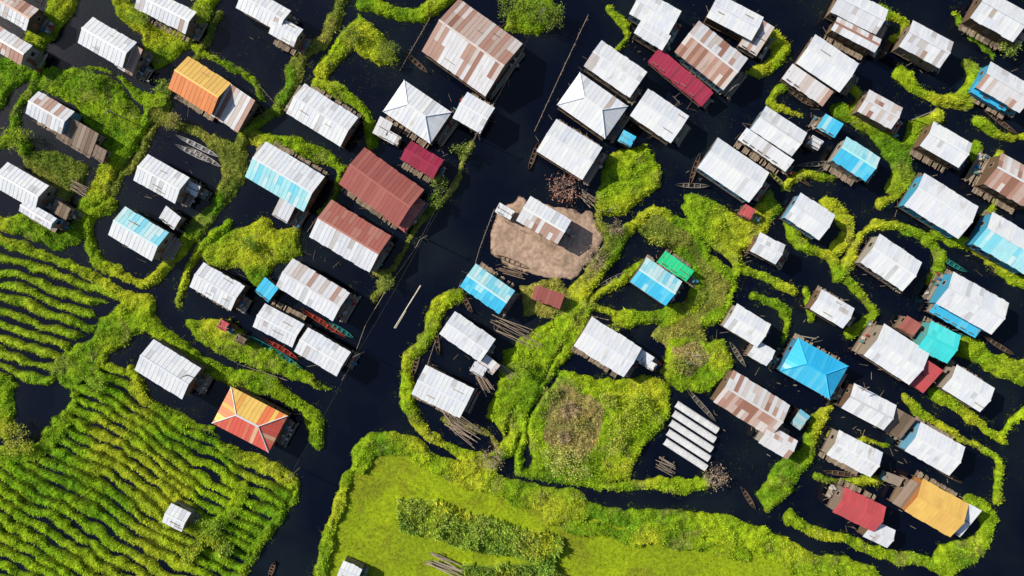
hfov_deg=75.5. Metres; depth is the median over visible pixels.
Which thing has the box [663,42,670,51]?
deck
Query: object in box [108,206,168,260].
roof
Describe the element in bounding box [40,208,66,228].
walls
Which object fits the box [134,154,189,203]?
roof
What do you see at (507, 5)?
tree
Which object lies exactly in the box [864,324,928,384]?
roof
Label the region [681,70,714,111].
tin roof shed
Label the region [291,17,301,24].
deck
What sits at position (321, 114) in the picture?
roof
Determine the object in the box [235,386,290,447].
walls
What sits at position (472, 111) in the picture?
roof
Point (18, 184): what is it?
roof
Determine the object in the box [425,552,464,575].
log raft
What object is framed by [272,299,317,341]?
deck
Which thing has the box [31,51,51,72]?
deck
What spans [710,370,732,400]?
walls
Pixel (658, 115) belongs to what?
roof
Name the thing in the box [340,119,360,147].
walls
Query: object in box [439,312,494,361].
roof
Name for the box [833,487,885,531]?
roof
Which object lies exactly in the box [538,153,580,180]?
walls
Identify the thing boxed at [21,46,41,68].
walls
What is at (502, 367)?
bamboo pile
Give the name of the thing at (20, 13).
roof
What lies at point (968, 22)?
walls
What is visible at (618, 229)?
bare tree
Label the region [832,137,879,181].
roof
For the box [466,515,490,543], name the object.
tree
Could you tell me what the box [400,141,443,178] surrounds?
roof
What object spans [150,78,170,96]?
tree
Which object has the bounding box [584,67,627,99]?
walls
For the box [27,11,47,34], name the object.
walls
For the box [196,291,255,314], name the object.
deck
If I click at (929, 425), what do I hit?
deck
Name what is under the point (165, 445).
crop rows
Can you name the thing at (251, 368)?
bamboo fence
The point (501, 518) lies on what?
pond weed
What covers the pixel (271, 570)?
long boat
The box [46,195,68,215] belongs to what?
deck
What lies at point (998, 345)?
long boat
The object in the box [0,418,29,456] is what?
tree
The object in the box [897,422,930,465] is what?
walls
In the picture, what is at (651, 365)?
tin roof shed
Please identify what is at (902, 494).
tin roof shed
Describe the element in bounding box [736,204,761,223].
tin roof shed
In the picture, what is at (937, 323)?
deck
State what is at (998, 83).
roof
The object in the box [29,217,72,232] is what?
deck
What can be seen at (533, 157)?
long boat
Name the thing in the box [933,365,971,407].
walls
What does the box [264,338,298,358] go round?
long boat
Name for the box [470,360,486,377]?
tin roof shed
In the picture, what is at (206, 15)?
tree
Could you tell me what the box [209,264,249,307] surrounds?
walls
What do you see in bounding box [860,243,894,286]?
windows
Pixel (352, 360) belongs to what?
deck
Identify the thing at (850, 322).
deck
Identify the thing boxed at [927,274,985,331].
walls
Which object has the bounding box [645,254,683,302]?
deck
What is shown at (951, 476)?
long boat
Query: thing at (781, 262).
deck
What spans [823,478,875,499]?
deck
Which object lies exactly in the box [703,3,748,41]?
walls
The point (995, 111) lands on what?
deck
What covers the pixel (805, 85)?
tin roof shed
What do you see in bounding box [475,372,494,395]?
bamboo pile
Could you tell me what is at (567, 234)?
deck
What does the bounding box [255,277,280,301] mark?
tin roof shed
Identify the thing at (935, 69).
deck
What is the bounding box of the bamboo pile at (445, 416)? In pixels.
[442,411,462,436]
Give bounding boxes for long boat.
[176,135,217,156]
[176,144,211,162]
[185,146,221,166]
[248,335,303,368]
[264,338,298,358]
[268,561,275,575]
[301,309,345,336]
[326,321,353,337]
[404,51,427,73]
[412,355,419,375]
[434,332,439,354]
[462,295,472,312]
[498,255,527,267]
[528,141,538,170]
[599,271,627,285]
[675,183,708,187]
[687,389,715,420]
[689,153,699,185]
[729,342,745,366]
[741,487,755,508]
[770,172,790,191]
[786,170,811,186]
[787,88,813,106]
[797,161,826,166]
[817,166,830,171]
[823,470,859,476]
[933,467,961,482]
[939,256,966,271]
[983,109,1016,133]
[983,336,1012,354]
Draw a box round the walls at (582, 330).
[574,318,590,343]
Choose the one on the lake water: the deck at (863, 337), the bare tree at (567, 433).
the deck at (863, 337)
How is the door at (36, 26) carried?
attached to the walls at (32, 19)
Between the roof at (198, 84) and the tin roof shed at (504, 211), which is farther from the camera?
the tin roof shed at (504, 211)
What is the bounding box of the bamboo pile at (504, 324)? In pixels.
[490,314,541,348]
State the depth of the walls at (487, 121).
123.12 m
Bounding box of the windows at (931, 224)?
[904,183,932,225]
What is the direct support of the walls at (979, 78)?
on the stilts
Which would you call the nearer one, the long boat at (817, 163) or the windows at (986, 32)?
the windows at (986, 32)
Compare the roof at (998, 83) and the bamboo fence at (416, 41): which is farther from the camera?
the bamboo fence at (416, 41)
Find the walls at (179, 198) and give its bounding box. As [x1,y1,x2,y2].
[157,159,194,202]
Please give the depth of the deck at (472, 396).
123.09 m
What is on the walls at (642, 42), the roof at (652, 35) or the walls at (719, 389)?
the roof at (652, 35)
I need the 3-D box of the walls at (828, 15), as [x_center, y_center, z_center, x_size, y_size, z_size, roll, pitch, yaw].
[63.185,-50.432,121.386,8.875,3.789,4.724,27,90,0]
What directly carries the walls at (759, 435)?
on the deck at (784, 430)
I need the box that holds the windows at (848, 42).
[831,23,867,52]
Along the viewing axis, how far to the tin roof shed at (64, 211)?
121.59 m
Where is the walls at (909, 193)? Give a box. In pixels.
[897,176,953,238]
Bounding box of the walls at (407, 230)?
[406,204,426,232]
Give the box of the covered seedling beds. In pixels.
[663,401,719,470]
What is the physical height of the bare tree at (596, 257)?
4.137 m
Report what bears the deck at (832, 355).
on the lake water
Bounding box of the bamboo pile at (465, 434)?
[444,416,480,448]
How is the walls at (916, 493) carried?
on the stilts
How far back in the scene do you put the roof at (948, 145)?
119.86 m
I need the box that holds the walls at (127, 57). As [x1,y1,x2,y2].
[123,44,143,67]
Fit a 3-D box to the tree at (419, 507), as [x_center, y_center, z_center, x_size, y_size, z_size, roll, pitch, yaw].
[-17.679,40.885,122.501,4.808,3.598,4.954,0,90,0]
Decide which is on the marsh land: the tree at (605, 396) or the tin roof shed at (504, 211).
the tree at (605, 396)
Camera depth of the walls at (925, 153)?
122.39 m
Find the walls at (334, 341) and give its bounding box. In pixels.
[312,328,352,372]
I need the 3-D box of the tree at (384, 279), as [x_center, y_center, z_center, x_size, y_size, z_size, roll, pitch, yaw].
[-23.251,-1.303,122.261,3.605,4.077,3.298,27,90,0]
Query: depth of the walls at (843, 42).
122.53 m
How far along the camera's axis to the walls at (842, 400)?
121.97 m
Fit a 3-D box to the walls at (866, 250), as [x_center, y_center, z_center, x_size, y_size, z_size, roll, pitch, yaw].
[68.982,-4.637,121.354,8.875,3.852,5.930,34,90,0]
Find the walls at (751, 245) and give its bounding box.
[746,235,771,262]
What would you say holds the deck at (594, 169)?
on the lake water
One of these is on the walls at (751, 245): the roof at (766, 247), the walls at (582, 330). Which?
the roof at (766, 247)
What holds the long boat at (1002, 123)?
on the lake water
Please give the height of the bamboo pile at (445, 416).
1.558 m
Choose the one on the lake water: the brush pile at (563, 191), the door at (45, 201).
the brush pile at (563, 191)
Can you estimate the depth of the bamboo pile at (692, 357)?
123.02 m
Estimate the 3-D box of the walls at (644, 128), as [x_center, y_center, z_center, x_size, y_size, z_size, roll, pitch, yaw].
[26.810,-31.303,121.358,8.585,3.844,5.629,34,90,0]
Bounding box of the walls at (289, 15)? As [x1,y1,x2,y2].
[243,12,292,28]
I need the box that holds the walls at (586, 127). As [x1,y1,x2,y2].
[558,107,603,140]
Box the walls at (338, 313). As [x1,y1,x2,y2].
[298,260,351,318]
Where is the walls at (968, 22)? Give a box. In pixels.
[961,0,1009,44]
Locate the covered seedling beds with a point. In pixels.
(693, 437)
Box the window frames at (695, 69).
[676,55,718,88]
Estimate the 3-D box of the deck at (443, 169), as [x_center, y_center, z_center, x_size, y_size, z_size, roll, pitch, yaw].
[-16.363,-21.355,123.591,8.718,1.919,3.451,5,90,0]
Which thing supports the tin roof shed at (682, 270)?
in the lake water
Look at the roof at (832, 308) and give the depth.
119.96 m
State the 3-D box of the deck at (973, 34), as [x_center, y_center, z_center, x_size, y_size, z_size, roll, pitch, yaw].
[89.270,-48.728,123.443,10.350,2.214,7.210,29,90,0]
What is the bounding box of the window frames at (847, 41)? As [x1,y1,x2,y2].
[830,23,868,51]
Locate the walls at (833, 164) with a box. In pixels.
[826,140,861,181]
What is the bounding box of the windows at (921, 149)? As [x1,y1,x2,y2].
[919,130,949,165]
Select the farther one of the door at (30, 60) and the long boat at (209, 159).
the long boat at (209, 159)
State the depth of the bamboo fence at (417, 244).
123.47 m
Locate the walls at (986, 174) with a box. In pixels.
[974,155,1023,209]
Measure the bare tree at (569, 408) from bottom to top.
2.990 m
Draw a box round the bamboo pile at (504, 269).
[496,266,527,278]
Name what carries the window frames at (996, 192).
attached to the walls at (986, 174)
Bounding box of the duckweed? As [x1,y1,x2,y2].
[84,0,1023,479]
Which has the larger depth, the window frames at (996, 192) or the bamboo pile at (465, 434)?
the bamboo pile at (465, 434)
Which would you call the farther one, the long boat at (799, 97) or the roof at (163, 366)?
the long boat at (799, 97)
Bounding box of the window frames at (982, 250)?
[970,221,1001,262]
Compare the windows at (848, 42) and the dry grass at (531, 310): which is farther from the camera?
the dry grass at (531, 310)
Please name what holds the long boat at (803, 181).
on the lake water
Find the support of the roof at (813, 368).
on the walls at (784, 356)
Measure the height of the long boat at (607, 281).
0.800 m
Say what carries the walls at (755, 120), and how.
on the stilts
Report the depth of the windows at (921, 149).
121.71 m
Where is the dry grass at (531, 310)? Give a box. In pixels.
[13,0,730,460]
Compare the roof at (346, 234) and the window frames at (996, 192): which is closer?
the roof at (346, 234)
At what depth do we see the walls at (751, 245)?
122.81 m
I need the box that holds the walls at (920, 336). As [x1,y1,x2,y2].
[912,321,939,360]
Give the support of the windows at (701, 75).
attached to the walls at (696, 73)
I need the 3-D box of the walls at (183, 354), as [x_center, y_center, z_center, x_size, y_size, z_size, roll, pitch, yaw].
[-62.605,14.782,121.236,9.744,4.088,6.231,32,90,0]
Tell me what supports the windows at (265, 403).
attached to the walls at (253, 395)
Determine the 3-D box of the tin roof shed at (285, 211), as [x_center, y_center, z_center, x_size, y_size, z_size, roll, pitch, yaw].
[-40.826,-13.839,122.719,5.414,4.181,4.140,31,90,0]
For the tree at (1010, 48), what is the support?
in the lake water
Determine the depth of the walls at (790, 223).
122.65 m
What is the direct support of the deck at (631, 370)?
in the lake water
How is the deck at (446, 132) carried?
in the lake water
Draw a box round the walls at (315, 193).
[305,177,327,211]
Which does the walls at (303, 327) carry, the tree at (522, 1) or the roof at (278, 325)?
the roof at (278, 325)
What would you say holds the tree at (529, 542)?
on the marsh land
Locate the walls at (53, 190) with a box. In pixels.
[16,166,58,208]
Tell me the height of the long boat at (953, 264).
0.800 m
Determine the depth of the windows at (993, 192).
121.71 m
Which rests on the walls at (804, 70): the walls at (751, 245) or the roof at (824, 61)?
the roof at (824, 61)
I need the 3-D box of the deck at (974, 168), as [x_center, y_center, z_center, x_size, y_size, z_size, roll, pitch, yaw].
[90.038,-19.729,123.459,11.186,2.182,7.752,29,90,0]
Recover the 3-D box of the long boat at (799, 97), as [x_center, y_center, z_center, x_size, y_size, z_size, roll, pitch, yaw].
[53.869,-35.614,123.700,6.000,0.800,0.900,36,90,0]
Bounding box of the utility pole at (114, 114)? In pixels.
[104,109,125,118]
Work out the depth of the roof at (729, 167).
119.68 m
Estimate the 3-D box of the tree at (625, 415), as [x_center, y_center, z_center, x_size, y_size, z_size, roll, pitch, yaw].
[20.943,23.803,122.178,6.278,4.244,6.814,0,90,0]
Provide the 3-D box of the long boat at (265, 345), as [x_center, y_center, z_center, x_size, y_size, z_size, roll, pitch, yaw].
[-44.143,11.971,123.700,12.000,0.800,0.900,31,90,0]
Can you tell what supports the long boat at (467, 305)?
on the lake water
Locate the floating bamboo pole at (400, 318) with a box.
[394,285,420,328]
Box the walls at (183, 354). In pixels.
[158,340,206,396]
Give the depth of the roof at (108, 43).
119.80 m
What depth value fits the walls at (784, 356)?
122.62 m
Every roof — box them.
[0,0,38,30]
[0,26,31,65]
[0,162,48,207]
[19,202,56,228]
[26,91,73,133]
[78,17,136,67]
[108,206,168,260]
[134,0,195,33]
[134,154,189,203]
[135,339,200,398]
[168,56,230,114]
[190,262,244,310]
[212,386,287,452]
[236,0,290,26]
[245,142,324,211]
[253,304,303,346]
[269,20,302,46]
[276,259,349,320]
[286,84,358,145]
[294,328,350,375]
[309,199,390,271]
[339,147,423,225]
[383,80,451,143]
[383,198,425,232]
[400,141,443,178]
[411,365,473,417]
[422,0,521,95]
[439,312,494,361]
[453,92,494,133]
[460,264,514,313]
[516,196,570,243]
[537,119,601,179]
[557,72,627,138]
[574,317,640,376]
[584,40,646,97]
[629,0,680,34]
[630,89,688,142]
[630,258,681,305]
[634,20,670,49]
[675,21,747,89]
[698,138,768,201]
[707,0,763,40]
[714,370,789,433]
[723,304,770,346]
[750,232,784,263]
[751,106,806,155]
[758,429,797,458]
[780,338,848,398]
[784,193,834,239]
[796,34,858,92]
[810,289,854,327]
[826,430,882,476]
[830,0,887,34]
[831,17,881,52]
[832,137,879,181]
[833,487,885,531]
[841,383,896,429]
[857,89,902,128]
[861,234,921,290]
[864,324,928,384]
[899,20,953,67]
[904,173,978,238]
[905,422,964,474]
[905,478,968,536]
[918,321,960,362]
[920,121,971,167]
[936,272,1008,334]
[942,365,994,411]
[970,0,1023,41]
[974,212,1023,273]
[976,62,1023,112]
[984,152,1023,205]
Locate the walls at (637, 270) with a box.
[629,260,661,303]
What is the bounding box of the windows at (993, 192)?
[982,163,1020,207]
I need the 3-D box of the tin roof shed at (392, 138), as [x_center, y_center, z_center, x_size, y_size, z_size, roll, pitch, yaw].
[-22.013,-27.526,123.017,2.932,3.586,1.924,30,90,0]
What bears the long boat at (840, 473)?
on the lake water
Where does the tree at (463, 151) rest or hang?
on the marsh land
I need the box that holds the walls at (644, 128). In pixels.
[629,116,668,144]
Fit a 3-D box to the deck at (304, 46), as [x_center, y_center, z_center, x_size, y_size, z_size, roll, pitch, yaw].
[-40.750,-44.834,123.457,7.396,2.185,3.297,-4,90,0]
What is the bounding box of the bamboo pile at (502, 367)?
[498,362,519,382]
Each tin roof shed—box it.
[51,200,82,220]
[56,117,106,158]
[88,144,111,163]
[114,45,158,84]
[159,206,187,229]
[162,500,201,531]
[185,181,214,202]
[212,84,260,132]
[217,319,239,333]
[234,333,250,345]
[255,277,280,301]
[272,198,310,229]
[337,555,370,575]
[372,116,402,144]
[385,130,402,147]
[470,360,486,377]
[477,353,499,374]
[495,203,514,220]
[531,285,564,308]
[617,130,635,148]
[636,349,660,370]
[639,357,656,370]
[647,49,712,107]
[657,249,698,287]
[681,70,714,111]
[733,128,794,176]
[736,20,774,61]
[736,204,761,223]
[743,342,779,369]
[779,64,832,107]
[785,407,809,429]
[802,135,823,151]
[806,114,842,139]
[856,523,895,547]
[878,469,903,485]
[883,408,915,438]
[887,475,920,509]
[892,315,921,338]
[903,360,942,392]
[924,303,981,337]
[954,504,981,536]
[967,81,1006,111]
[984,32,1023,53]
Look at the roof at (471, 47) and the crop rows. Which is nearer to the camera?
the roof at (471, 47)
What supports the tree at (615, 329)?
in the lake water
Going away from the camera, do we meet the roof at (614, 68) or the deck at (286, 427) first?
the roof at (614, 68)
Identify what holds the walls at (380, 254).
on the stilts
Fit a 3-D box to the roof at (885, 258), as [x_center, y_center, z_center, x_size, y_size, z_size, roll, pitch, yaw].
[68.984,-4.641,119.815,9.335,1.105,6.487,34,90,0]
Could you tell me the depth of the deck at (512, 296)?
123.11 m
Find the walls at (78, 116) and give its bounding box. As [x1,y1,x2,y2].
[50,97,83,133]
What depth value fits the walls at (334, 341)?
123.05 m
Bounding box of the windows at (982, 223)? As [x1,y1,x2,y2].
[972,222,1000,261]
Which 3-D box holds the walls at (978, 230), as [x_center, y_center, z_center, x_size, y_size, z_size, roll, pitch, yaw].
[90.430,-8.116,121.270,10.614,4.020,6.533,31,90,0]
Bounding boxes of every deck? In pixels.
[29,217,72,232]
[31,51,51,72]
[37,122,56,134]
[40,18,57,35]
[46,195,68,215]
[137,50,154,76]
[142,17,209,42]
[161,237,183,262]
[174,94,214,120]
[181,180,204,208]
[193,373,215,394]
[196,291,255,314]
[249,141,327,175]
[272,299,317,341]
[273,38,312,55]
[277,419,299,447]
[284,85,361,119]
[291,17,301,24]
[338,293,361,322]
[341,187,428,229]
[345,350,360,369]
[373,242,394,271]
[385,116,459,148]
[401,163,447,182]
[412,388,480,416]
[450,93,493,119]
[479,262,518,315]
[487,344,497,357]
[488,50,524,99]
[559,119,607,185]
[559,226,576,246]
[571,346,638,377]
[584,75,629,143]
[626,87,641,105]
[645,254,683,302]
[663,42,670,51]
[668,22,681,44]
[672,122,691,146]
[714,137,770,203]
[718,70,747,100]
[768,250,789,269]
[779,426,796,445]
[793,333,847,400]
[810,37,858,97]
[815,285,855,327]
[818,452,881,475]
[823,36,880,59]
[823,164,878,185]
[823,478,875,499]
[831,386,843,399]
[848,320,875,354]
[862,90,902,137]
[873,21,889,38]
[886,416,953,440]
[909,149,966,172]
[914,470,957,496]
[920,269,992,299]
[922,316,948,364]
[931,64,942,74]
[947,359,991,409]
[958,24,1009,50]
[961,150,1014,214]
[970,96,1015,118]
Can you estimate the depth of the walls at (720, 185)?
122.90 m
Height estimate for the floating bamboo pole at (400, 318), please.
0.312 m
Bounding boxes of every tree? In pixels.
[0,121,33,154]
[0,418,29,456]
[8,439,35,455]
[75,67,97,87]
[85,371,106,394]
[126,4,149,24]
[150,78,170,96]
[162,111,181,131]
[186,0,211,24]
[196,517,222,537]
[237,235,257,253]
[338,21,365,46]
[375,41,400,64]
[376,272,394,289]
[404,495,427,521]
[425,191,444,207]
[430,171,449,192]
[437,511,460,531]
[448,141,474,161]
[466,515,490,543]
[480,441,505,474]
[497,0,518,19]
[507,0,551,25]
[510,528,544,561]
[514,356,534,377]
[538,1,564,31]
[539,444,568,475]
[542,386,559,401]
[546,445,592,488]
[554,426,574,445]
[556,398,582,422]
[570,415,589,433]
[580,245,609,273]
[597,385,618,410]
[600,425,633,455]
[607,217,625,238]
[607,320,620,332]
[609,398,640,434]
[623,389,654,419]
[648,232,665,248]
[665,352,688,376]
[998,40,1021,59]
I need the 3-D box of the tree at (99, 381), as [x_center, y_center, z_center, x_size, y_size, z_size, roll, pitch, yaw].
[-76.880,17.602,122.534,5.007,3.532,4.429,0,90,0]
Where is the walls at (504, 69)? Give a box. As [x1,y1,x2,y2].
[425,48,520,98]
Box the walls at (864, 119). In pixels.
[851,93,887,131]
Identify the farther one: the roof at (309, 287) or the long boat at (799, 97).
the long boat at (799, 97)
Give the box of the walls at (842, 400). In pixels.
[835,382,870,423]
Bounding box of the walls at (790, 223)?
[780,196,814,239]
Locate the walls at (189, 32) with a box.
[147,14,200,38]
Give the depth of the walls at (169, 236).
122.45 m
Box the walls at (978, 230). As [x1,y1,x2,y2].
[964,214,1020,273]
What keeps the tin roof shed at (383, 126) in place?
in the lake water
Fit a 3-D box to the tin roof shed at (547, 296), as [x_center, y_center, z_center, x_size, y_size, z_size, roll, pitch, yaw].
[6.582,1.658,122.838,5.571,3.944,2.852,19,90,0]
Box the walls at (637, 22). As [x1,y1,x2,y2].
[628,15,640,25]
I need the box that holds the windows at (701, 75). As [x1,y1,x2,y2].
[677,56,717,88]
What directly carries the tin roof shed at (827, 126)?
in the lake water
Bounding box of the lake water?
[0,0,1023,575]
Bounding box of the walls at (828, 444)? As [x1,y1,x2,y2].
[820,428,837,453]
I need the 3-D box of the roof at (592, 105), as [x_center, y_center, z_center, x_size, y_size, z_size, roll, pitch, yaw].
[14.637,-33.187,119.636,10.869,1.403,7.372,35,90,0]
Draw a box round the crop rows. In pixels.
[0,242,292,575]
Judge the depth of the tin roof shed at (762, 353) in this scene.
120.94 m
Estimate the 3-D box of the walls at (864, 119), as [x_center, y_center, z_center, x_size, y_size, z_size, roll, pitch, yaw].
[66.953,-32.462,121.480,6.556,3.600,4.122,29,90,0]
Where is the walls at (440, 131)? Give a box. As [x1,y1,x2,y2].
[387,115,450,145]
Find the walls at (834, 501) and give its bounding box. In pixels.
[826,483,843,509]
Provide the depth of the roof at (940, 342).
119.81 m
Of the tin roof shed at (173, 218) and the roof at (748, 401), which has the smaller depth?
the roof at (748, 401)
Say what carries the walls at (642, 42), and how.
on the stilts
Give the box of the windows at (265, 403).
[238,388,285,426]
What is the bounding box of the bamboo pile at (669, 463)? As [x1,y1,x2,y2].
[655,456,675,475]
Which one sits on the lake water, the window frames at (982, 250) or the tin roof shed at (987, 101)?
the tin roof shed at (987, 101)
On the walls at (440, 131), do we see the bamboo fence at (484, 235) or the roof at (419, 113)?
the roof at (419, 113)
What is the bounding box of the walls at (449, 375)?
[428,364,473,387]
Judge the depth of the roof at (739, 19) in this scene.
119.90 m
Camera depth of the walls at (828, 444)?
122.05 m
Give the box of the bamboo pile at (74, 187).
[70,179,89,196]
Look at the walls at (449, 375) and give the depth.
123.12 m
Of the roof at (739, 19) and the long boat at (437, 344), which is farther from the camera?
the long boat at (437, 344)
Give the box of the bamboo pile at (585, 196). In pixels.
[579,189,596,207]
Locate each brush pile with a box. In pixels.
[547,173,587,205]
[700,462,733,491]
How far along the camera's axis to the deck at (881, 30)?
123.09 m
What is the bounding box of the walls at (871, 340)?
[857,324,901,380]
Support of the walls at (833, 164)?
on the stilts
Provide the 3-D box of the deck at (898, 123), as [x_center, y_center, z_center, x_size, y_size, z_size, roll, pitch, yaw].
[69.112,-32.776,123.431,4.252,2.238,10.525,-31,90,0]
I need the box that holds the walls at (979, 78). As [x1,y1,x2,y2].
[968,64,1016,115]
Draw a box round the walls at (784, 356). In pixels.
[775,338,820,394]
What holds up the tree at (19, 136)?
on the marsh land
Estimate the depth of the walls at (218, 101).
120.68 m
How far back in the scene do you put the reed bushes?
122.51 m
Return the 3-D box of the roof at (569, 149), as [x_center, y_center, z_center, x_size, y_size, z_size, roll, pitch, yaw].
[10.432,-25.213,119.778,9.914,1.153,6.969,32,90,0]
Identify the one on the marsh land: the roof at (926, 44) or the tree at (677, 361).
the tree at (677, 361)
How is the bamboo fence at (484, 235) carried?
in the lake water
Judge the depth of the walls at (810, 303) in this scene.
122.73 m
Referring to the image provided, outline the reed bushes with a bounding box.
[179,497,563,575]
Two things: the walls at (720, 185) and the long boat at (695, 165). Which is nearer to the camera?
the walls at (720, 185)
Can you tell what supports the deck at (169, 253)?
on the lake water
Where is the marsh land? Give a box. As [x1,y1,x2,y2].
[0,0,1023,575]
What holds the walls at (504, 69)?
on the stilts
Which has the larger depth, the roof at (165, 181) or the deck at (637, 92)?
the deck at (637, 92)
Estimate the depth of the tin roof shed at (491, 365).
121.33 m
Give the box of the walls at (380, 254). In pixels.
[370,237,392,270]
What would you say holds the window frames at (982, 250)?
attached to the walls at (978, 230)
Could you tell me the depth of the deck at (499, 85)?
123.09 m
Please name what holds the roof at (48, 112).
on the walls at (78, 116)
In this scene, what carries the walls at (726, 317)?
on the stilts
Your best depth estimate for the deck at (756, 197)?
123.09 m
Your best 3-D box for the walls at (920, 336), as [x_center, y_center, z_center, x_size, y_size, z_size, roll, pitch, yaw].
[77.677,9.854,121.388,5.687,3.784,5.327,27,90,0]
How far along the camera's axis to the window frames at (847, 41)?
121.41 m
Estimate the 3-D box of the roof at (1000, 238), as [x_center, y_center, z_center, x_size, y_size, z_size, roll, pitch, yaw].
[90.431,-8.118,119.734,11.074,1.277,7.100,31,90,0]
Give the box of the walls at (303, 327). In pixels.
[269,304,307,344]
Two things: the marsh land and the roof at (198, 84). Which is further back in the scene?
the marsh land
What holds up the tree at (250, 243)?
on the marsh land
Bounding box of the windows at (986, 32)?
[974,0,1004,41]
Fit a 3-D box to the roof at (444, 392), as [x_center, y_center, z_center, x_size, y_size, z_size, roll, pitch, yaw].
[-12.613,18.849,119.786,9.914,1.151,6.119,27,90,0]
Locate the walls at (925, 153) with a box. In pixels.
[912,125,954,168]
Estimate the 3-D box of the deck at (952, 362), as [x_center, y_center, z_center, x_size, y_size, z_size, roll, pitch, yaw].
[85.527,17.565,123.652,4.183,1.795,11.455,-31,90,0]
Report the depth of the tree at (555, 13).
121.44 m
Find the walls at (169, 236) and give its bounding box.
[132,210,174,259]
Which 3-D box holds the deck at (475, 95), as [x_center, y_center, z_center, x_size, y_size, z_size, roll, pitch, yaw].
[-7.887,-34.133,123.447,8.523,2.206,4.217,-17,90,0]
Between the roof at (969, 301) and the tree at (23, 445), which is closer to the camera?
the roof at (969, 301)
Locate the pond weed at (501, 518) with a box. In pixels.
[330,455,786,575]
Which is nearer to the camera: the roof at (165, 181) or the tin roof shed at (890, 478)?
the roof at (165, 181)
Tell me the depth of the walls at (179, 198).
121.52 m
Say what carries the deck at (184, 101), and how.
in the lake water
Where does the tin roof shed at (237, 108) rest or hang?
in the lake water
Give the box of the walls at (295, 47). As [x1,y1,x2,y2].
[275,32,306,50]
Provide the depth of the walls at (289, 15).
122.83 m
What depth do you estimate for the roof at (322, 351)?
119.91 m
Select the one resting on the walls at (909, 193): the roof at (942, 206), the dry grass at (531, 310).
the roof at (942, 206)
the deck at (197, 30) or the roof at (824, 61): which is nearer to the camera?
the roof at (824, 61)
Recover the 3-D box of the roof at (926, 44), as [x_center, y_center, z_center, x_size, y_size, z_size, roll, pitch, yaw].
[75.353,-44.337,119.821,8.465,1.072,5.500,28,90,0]
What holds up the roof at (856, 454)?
on the walls at (828, 444)
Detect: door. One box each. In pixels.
[26,57,34,64]
[31,22,40,29]
[41,199,49,204]
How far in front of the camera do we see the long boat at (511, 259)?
123.65 m
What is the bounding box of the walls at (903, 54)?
[891,24,935,71]
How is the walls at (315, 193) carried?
on the stilts
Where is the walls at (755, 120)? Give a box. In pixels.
[749,111,788,155]
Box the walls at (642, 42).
[632,34,656,51]
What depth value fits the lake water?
124.00 m
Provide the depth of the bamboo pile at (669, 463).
123.08 m
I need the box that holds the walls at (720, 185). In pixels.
[695,143,745,202]
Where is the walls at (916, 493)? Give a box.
[896,475,921,509]
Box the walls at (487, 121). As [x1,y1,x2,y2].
[456,112,493,135]
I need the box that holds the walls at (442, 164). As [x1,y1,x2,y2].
[404,161,443,177]
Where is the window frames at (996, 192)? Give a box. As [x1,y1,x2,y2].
[981,162,1021,207]
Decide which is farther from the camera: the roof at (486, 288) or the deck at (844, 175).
the deck at (844, 175)
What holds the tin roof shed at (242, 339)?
in the lake water
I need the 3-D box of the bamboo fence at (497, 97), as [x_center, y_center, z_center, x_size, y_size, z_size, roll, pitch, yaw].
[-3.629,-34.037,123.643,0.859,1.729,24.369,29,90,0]
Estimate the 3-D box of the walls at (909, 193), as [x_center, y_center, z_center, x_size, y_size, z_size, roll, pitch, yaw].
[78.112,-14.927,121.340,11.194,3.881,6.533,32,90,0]
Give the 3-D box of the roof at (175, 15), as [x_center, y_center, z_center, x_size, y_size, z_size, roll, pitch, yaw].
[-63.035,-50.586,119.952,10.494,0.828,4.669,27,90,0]
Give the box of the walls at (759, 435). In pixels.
[754,430,763,440]
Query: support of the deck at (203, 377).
on the lake water
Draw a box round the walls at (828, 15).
[824,0,872,34]
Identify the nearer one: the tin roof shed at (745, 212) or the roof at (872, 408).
the roof at (872, 408)
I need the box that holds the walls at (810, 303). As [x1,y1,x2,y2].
[805,291,837,325]
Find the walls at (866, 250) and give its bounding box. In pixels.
[854,236,898,288]
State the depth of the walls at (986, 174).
122.18 m
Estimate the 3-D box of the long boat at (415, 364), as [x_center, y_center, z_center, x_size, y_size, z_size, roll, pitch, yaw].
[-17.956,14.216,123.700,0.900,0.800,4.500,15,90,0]
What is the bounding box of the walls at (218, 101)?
[212,91,224,114]
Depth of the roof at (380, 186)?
119.65 m
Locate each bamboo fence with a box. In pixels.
[207,343,284,379]
[342,292,386,379]
[395,208,435,276]
[400,14,431,69]
[462,48,523,162]
[475,209,494,263]
[535,16,587,129]
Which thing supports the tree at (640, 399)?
on the marsh land
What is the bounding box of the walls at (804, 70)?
[794,40,836,95]
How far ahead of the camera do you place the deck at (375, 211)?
123.11 m
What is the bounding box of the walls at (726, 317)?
[720,305,748,342]
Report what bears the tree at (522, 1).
on the marsh land
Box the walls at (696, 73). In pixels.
[672,53,720,92]
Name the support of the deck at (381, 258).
on the lake water
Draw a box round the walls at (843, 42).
[825,21,871,56]

